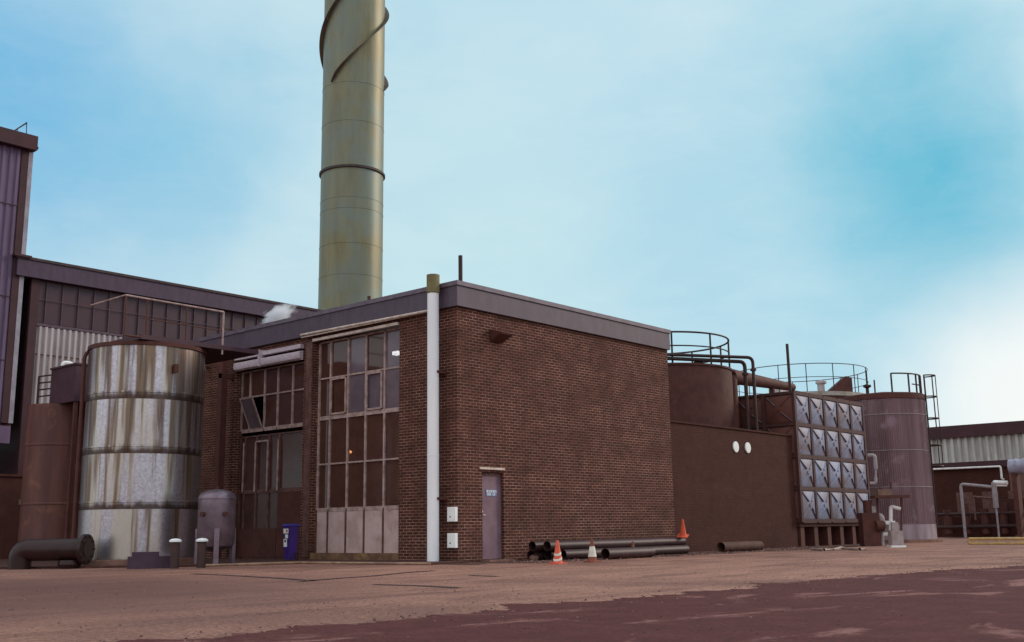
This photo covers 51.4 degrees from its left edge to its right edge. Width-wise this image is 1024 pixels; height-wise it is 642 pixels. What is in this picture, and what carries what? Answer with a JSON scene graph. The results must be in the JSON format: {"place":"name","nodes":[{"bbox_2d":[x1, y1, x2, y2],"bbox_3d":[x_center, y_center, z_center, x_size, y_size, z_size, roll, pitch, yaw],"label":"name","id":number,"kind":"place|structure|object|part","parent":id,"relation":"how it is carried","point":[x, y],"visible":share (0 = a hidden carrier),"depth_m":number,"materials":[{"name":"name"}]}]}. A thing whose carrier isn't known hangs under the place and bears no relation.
{"place":"outdoors","nodes":[
{"label":"outdoors","id":0,"kind":"place"},
{"bbox_2d":[0,122,38,443],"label":"clad tower","id":1,"kind":"structure","parent":0,"point":[18,148],"depth_m":38.44,"materials":[{"name":"metal"}]},
{"bbox_2d":[127,552,169,568],"bbox_3d":[-8.464,5.578,24.816,0.900,0.380,0.450,5,-13,-28],"label":"covered pump","id":2,"kind":"object","parent":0,"point":[145,560],"visible":0.93,"depth_m":24.61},
{"bbox_2d":[0,558,467,568],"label":"pavement","id":3,"kind":"structure","parent":0,"point":[37,564],"depth_m":26.63,"materials":[{"name":"grey concrete"}]},
{"bbox_2d":[0,474,22,558],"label":"equipment housing","id":4,"kind":"object","parent":3,"relation":"on","point":[10,491],"visible":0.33,"depth_m":35.48,"materials":[{"name":"metal"}]},
{"bbox_2d":[7,534,94,569],"bbox_3d":[-11.151,5.574,25.710,1.916,0.810,0.724,-2,-11,4],"label":"flanged pipe","id":5,"kind":"object","parent":3,"relation":"on","point":[68,553],"visible":1,"depth_m":25.44,"materials":[{"name":"metal"}]},
{"bbox_2d":[18,403,84,541],"bbox_3d":[-14.293,5.009,33.253,1.890,4.911,1.890,-10,-15,40],"label":"brown tank","id":6,"kind":"object","parent":3,"relation":"on","point":[44,490],"visible":0.66,"depth_m":32.51,"materials":[{"name":"metal"}]},
{"bbox_2d":[36,374,50,403],"bbox_3d":[-14.731,2.197,34.182,1.584,1.000,0.076,-7,-13,29],"label":"guard rail","id":7,"kind":"object","parent":6,"relation":"on","point":[38,390],"visible":0.29,"depth_m":34.48,"materials":[{"name":"black metal"}]},
{"bbox_2d":[50,362,87,538],"bbox_3d":[-13.111,4.449,33.199,1.680,5.955,2.280,-10,-15,40],"label":"plant cabinet","id":8,"kind":"object","parent":3,"relation":"on","point":[65,388],"visible":0.21,"depth_m":32.45,"materials":[{"name":"metal"}]},
{"bbox_2d":[61,361,72,365],"bbox_3d":[-13.994,1.418,33.530,0.434,0.323,0.149,4,-12,-24],"label":"vent cowl","id":9,"kind":"object","parent":8,"relation":"on","point":[66,362],"visible":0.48,"depth_m":33.46,"materials":[{"name":"white paint"}]},
{"bbox_2d":[71,341,206,565],"bbox_3d":[-9.791,3.548,28.212,3.420,5.710,3.420,-10,-15,40],"label":"storage tank","id":10,"kind":"object","parent":3,"relation":"on","point":[141,464],"visible":0.91,"depth_m":27.08,"materials":[{"name":"metal"}]},
{"bbox_2d":[90,294,258,364],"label":"access platform","id":11,"kind":"structure","parent":10,"relation":"on","point":[216,353],"depth_m":28.47,"materials":[{"name":"purple paint"}]},
{"bbox_2d":[194,486,236,563],"bbox_3d":[-7.308,5.073,26.359,1.096,1.934,1.103,-10,-15,40],"label":"pressure vessel","id":12,"kind":"object","parent":3,"relation":"on","point":[216,528],"visible":0.96,"depth_m":26.02,"materials":[{"name":"paint"}]},
{"bbox_2d":[211,361,233,557],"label":"steel column","id":13,"kind":"structure","parent":3,"relation":"on","point":[224,376],"depth_m":32.00,"materials":[{"name":"brown metal"}]},
{"bbox_2d":[282,524,299,559],"bbox_3d":[-5.859,5.859,28.192,0.314,0.942,0.378,-10,-15,40],"label":"wheelie bin","id":14,"kind":"object","parent":3,"relation":"on","point":[290,535],"visible":1,"depth_m":28.09,"materials":[{"name":"blue plastic"}]},
{"bbox_2d":[427,274,446,560],"bbox_3d":[-1.892,2.336,26.230,0.340,7.100,0.482,-10,-15,40],"label":"flue pipe","id":15,"kind":"object","parent":3,"relation":"on","point":[434,372],"visible":0.97,"depth_m":26.06,"materials":[{"name":"white metal"}]},
{"bbox_2d":[189,280,674,561],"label":"brick building","id":16,"kind":"structure","parent":0,"point":[554,421],"depth_m":29.08,"materials":[{"name":"brick"}]},
{"bbox_2d":[236,430,302,558],"bbox_3d":[-6.979,5.071,30.912,3.320,3.604,0.130,-10,-15,40],"label":"loading door","id":17,"kind":"structure","parent":16,"relation":"in","point":[270,465],"depth_m":31.03,"materials":[{"name":"paint"}]},
{"bbox_2d":[239,361,303,433],"bbox_3d":[-7.147,2.255,31.316,3.315,1.877,0.478,-10,-15,40],"label":"window","id":18,"kind":"structure","parent":16,"relation":"in","point":[282,387],"depth_m":31.49,"materials":[{"name":"glass"}]},
{"bbox_2d":[318,0,388,309],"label":"chimney","id":19,"kind":"object","parent":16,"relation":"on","point":[355,80],"visible":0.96,"depth_m":71.05,"materials":[{"name":"metal"}]},
{"bbox_2d":[314,327,399,552],"bbox_3d":[-4.104,3.253,28.666,3.582,5.862,0.115,-10,-15,40],"label":"window","id":20,"kind":"structure","parent":16,"relation":"in","point":[357,475],"depth_m":28.70,"materials":[{"name":"glass"}]},
{"bbox_2d":[447,533,457,547],"bbox_3d":[-1.435,5.270,25.541,0.270,0.345,0.106,-10,-15,40],"label":"meter box","id":21,"kind":"object","parent":16,"relation":"attached to","point":[452,540],"visible":1,"depth_m":25.49,"materials":[{"name":"white paint"}]},
{"bbox_2d":[447,507,457,521],"bbox_3d":[-1.444,4.662,25.660,0.270,0.345,0.106,-10,-15,40],"label":"meter box","id":22,"kind":"object","parent":16,"relation":"attached to","point":[452,514],"visible":1,"depth_m":25.61,"materials":[{"name":"white paint"}]},
{"bbox_2d":[458,255,462,280],"bbox_3d":[-1.337,-1.052,27.630,0.240,1.332,0.240,-10,-15,40],"label":"vent stack","id":23,"kind":"object","parent":16,"relation":"on","point":[460,267],"visible":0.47,"depth_m":27.66,"materials":[{"name":"black metal"}]},
{"bbox_2d":[482,476,500,558],"bbox_3d":[-0.532,4.904,26.588,0.107,2.040,0.790,-10,-15,40],"label":"door","id":24,"kind":"structure","parent":16,"relation":"in","point":[491,485],"depth_m":26.62,"materials":[{"name":"paint"}]},
{"bbox_2d":[490,329,513,342],"bbox_3d":[-0.268,0.370,27.393,0.418,0.320,0.500,-10,-15,40],"label":"wall lamp","id":25,"kind":"object","parent":16,"relation":"attached to","point":[497,336],"visible":1,"depth_m":27.30,"materials":[{"name":"metal"}]},
{"bbox_2d":[0,537,1023,641],"bbox_3d":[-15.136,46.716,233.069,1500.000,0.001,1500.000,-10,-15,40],"label":"ground","id":26,"kind":"structure","parent":0,"point":[268,601],"depth_m":15.12,"materials":[{"name":"brown concrete"}]},
{"bbox_2d":[0,256,320,473],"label":"factory hall","id":27,"kind":"structure","parent":26,"relation":"on","point":[62,319],"depth_m":40.40,"materials":[{"name":"purple paint"}]},
{"bbox_2d":[169,538,181,568],"bbox_3d":[-7.778,5.364,24.548,0.280,0.679,0.280,-10,-15,40],"label":"bollard","id":28,"kind":"object","parent":26,"relation":"on","point":[174,553],"visible":1,"depth_m":24.47,"materials":[{"name":"paint"}]},
{"bbox_2d":[196,538,207,567],"bbox_3d":[-7.211,5.388,24.715,0.280,0.679,0.280,-10,-15,40],"label":"bollard","id":29,"kind":"object","parent":26,"relation":"on","point":[201,553],"visible":0.98,"depth_m":24.64,"materials":[{"name":"brown paint"}]},
{"bbox_2d":[193,573,313,580],"bbox_3d":[-4.700,4.587,19.093,0.249,0.001,4.995,8,-14,-38],"label":"tar joint","id":30,"kind":"object","parent":26,"relation":"on","point":[265,577],"visible":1,"depth_m":18.56,"materials":[{"name":"black asphalt"}]},
{"bbox_2d":[206,561,430,565],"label":"kerb","id":31,"kind":"structure","parent":26,"relation":"on","point":[316,562],"depth_m":25.74,"materials":[{"name":"grey concrete"}]},
{"bbox_2d":[296,570,434,581],"bbox_3d":[-2.445,4.503,18.829,0.252,0.001,4.423,-6,-12,24],"label":"tar joint","id":32,"kind":"object","parent":26,"relation":"on","point":[363,576],"visible":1,"depth_m":18.74,"materials":[{"name":"black asphalt"}]},
{"bbox_2d":[373,584,456,587],"bbox_3d":[-1.353,3.752,15.082,1.828,0.001,0.226,-11,-15,42],"label":"tar joint","id":33,"kind":"object","parent":26,"relation":"on","point":[415,585],"visible":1,"depth_m":15.09,"materials":[{"name":"black asphalt"}]},
{"bbox_2d":[0,546,1023,641],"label":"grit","id":34,"kind":"object","parent":26,"relation":"on","point":[141,636],"visible":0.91,"depth_m":13.95,"materials":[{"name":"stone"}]},
{"bbox_2d":[548,540,566,563],"bbox_3d":[1.022,5.178,23.837,0.300,0.520,0.300,-10,-15,40],"label":"traffic cone","id":35,"kind":"object","parent":26,"relation":"on","point":[557,558],"visible":1,"depth_m":23.76,"materials":[{"name":"orange plastic"}]},
{"bbox_2d":[583,539,601,562],"bbox_3d":[1.856,5.317,24.608,0.300,0.520,0.300,-10,-15,40],"label":"traffic cone","id":36,"kind":"object","parent":26,"relation":"on","point":[592,556],"visible":1,"depth_m":24.52,"materials":[{"name":"plastic"}]},
{"bbox_2d":[601,546,654,559],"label":"steel pipe","id":37,"kind":"object","parent":26,"relation":"on","point":[625,553],"visible":0.98,"depth_m":27.05,"materials":[{"name":"grey metal"}]},
{"bbox_2d":[453,544,859,564],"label":"dirt verge","id":38,"kind":"structure","parent":26,"relation":"on","point":[688,553],"depth_m":30.22,"materials":[{"name":"brown soil"}]},
{"bbox_2d":[529,555,538,559],"bbox_3d":[0.554,5.940,26.716,0.236,0.145,0.233,-10,-15,40],"label":"stone","id":39,"kind":"object","parent":38,"relation":"on","point":[533,557],"visible":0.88,"depth_m":26.62,"materials":[{"name":"stone"}]},
{"bbox_2d":[527,550,546,559],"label":"steel pipe","id":40,"kind":"object","parent":38,"relation":"on","point":[540,554],"visible":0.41,"depth_m":26.82,"materials":[{"name":"black metal"}]},
{"bbox_2d":[544,545,666,559],"bbox_3d":[2.686,6.258,28.791,0.250,0.250,5.400,-10,-15,40],"label":"steel pipe","id":41,"kind":"object","parent":38,"relation":"on","point":[548,555],"visible":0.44,"depth_m":26.89,"materials":[{"name":"grey metal"}]},
{"bbox_2d":[528,537,685,550],"bbox_3d":[2.796,6.103,29.162,0.250,0.250,6.950,-10,-15,40],"label":"steel pipe","id":42,"kind":"object","parent":41,"relation":"on","point":[538,545],"visible":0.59,"depth_m":30.61,"materials":[{"name":"grey metal"}]},
{"bbox_2d":[677,519,688,537],"bbox_3d":[5.058,6.128,31.509,0.300,0.520,0.300,1,7,23],"label":"traffic cone","id":43,"kind":"object","parent":42,"relation":"on","point":[682,534],"visible":1,"depth_m":31.45,"materials":[{"name":"orange plastic"}]},
{"bbox_2d":[561,545,689,559],"bbox_3d":[3.187,6.288,28.982,0.250,0.250,5.850,-10,-14,40],"label":"steel pipe","id":44,"kind":"object","parent":38,"relation":"on","point":[566,554],"visible":0.6,"depth_m":27.93,"materials":[{"name":"grey metal"}]},
{"bbox_2d":[543,538,653,550],"bbox_3d":[2.392,5.940,28.300,0.250,0.250,4.600,-10,-15,40],"label":"steel pipe","id":45,"kind":"object","parent":44,"relation":"on","point":[585,544],"visible":0.91,"depth_m":28.06,"materials":[{"name":"grey metal"}]},
{"bbox_2d":[670,420,797,551],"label":"brick wall","id":46,"kind":"structure","parent":38,"relation":"on","point":[723,491],"depth_m":35.77,"materials":[{"name":"brown brick"}]},
{"bbox_2d":[733,441,738,451],"bbox_3d":[7.638,4.295,36.291,0.042,0.370,0.370,-10,-15,40],"label":"white disc","id":47,"kind":"object","parent":46,"relation":"attached to","point":[735,446],"visible":1,"depth_m":36.25,"materials":[{"name":"paint"}]},
{"bbox_2d":[745,442,750,452],"bbox_3d":[8.184,4.395,36.906,0.042,0.370,0.370,-10,-15,40],"label":"white disc","id":48,"kind":"object","parent":46,"relation":"attached to","point":[747,447],"visible":1,"depth_m":36.87,"materials":[{"name":"paint"}]},
{"bbox_2d":[717,541,763,551],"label":"rusty pipe","id":49,"kind":"object","parent":38,"relation":"on","point":[739,546],"visible":0.94,"depth_m":33.09,"materials":[{"name":"brown metal"}]},
{"bbox_2d":[738,390,870,546],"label":"panel tank","id":50,"kind":"object","parent":38,"relation":"on","point":[830,466],"visible":0.77,"depth_m":40.78,"materials":[{"name":"silver metal"}]},
{"bbox_2d":[732,369,795,427],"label":"duct","id":51,"kind":"object","parent":50,"relation":"on","point":[771,384],"visible":0.48,"depth_m":41.55,"materials":[{"name":"metal"}]},
{"bbox_2d":[786,344,791,390],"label":"tall vent","id":52,"kind":"object","parent":50,"relation":"on","point":[788,367],"visible":1,"depth_m":40.10,"materials":[{"name":"black metal"}]},
{"bbox_2d":[668,331,734,427],"bbox_3d":[5.863,4.665,40.461,5.288,7.788,5.288,-10,-15,40],"label":"railed tank","id":53,"kind":"object","parent":26,"relation":"on","point":[701,393],"visible":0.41,"depth_m":38.51,"materials":[{"name":"metal"}]},
{"bbox_2d":[668,356,749,428],"bbox_3d":[7.082,3.437,38.546,3.571,4.226,0.239,3,-12,-19],"label":"overhead pipe","id":54,"kind":"object","parent":53,"relation":"attached to","point":[744,373],"visible":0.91,"depth_m":39.08,"materials":[{"name":"black metal"}]},
{"bbox_2d":[667,353,757,429],"bbox_3d":[7.217,3.358,38.475,3.779,4.349,0.218,2,-12,-16],"label":"overhead pipe","id":55,"kind":"object","parent":53,"relation":"attached to","point":[753,369],"visible":0.88,"depth_m":38.96,"materials":[{"name":"black metal"}]},
{"bbox_2d":[738,363,868,522],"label":"domed tank","id":56,"kind":"object","parent":26,"relation":"on","point":[838,394],"visible":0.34,"depth_m":50.92,"materials":[{"name":"metal"}]},
{"bbox_2d":[815,380,825,390],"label":"roof ventilator","id":57,"kind":"object","parent":56,"relation":"on","point":[820,384],"visible":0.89,"depth_m":51.97,"materials":[{"name":"white metal"}]},
{"bbox_2d":[827,376,852,391],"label":"hatch housing","id":58,"kind":"object","parent":56,"relation":"on","point":[844,383],"visible":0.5,"depth_m":52.04,"materials":[{"name":"metal"}]},
{"bbox_2d":[811,546,865,550],"bbox_3d":[10.079,7.146,33.343,1.534,0.120,2.700,-1,-11,-1],"label":"hose","id":59,"kind":"object","parent":26,"relation":"on","point":[825,549],"visible":0.91,"depth_m":32.64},
{"bbox_2d":[858,453,909,545],"bbox_3d":[13.513,6.508,38.732,1.672,3.372,0.799,-1,-11,0],"label":"pump set","id":60,"kind":"object","parent":26,"relation":"on","point":[872,522],"visible":0.95,"depth_m":38.47,"materials":[{"name":"paint"}]},
{"bbox_2d":[843,372,945,542],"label":"ribbed tank","id":61,"kind":"object","parent":26,"relation":"on","point":[899,445],"visible":0.73,"depth_m":45.42,"materials":[{"name":"metal"}]},
{"bbox_2d":[887,531,905,546],"bbox_3d":[13.000,7.381,36.025,0.500,0.548,0.460,-1,-11,0],"label":"pump cabinet","id":62,"kind":"object","parent":26,"relation":"on","point":[895,538],"visible":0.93,"depth_m":35.84,"materials":[{"name":"metal"}]},
{"bbox_3d":[12.999,7.313,35.837,0.330,0.419,0.010,-1,-11,0],"label":"cabinet door","id":63,"kind":"part","parent":62,"relation":"part of","materials":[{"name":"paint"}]},
{"bbox_2d":[937,498,1023,535],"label":"skid unit","id":64,"kind":"object","parent":26,"relation":"on","point":[984,524],"visible":0.88,"depth_m":56.52,"materials":[{"name":"metal"}]},
{"bbox_2d":[959,480,1007,537],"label":"pipe frame","id":65,"kind":"object","parent":26,"relation":"on","point":[994,485],"visible":0.99,"depth_m":56.09,"materials":[{"name":"paint"}]},
{"bbox_2d":[967,537,1023,544],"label":"yellow barrier","id":66,"kind":"object","parent":26,"relation":"on","point":[975,542],"visible":0.99,"depth_m":37.64,"materials":[{"name":"metal"}]},
{"bbox_2d":[1007,458,1023,536],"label":"lagged vessel","id":67,"kind":"object","parent":26,"relation":"on","point":[1015,467],"visible":0.99,"depth_m":54.89,"materials":[{"name":"metal"}]},
{"bbox_2d":[0,0,1023,426],"label":"sky","id":68,"kind":"structure","parent":0,"point":[832,181],"materials":[{"name":"blue"}]},
{"bbox_2d":[117,566,1023,641],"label":"road","id":69,"kind":"structure","parent":0,"point":[996,614],"depth_m":9.00,"materials":[{"name":"asphalt"}]},
{"bbox_2d":[927,420,1023,463],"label":"warehouse","id":70,"kind":"structure","parent":0,"point":[985,442],"depth_m":77.08,"materials":[{"name":"metal"}]},
{"bbox_2d":[931,460,1023,536],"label":"pump house","id":71,"kind":"structure","parent":0,"point":[947,483],"depth_m":60.08,"materials":[{"name":"brick"}]},
{"bbox_2d":[933,465,1004,479],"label":"service pipe","id":72,"kind":"object","parent":71,"relation":"attached to","point":[1001,475],"visible":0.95,"depth_m":59.66,"materials":[{"name":"silver metal"}]}
]}

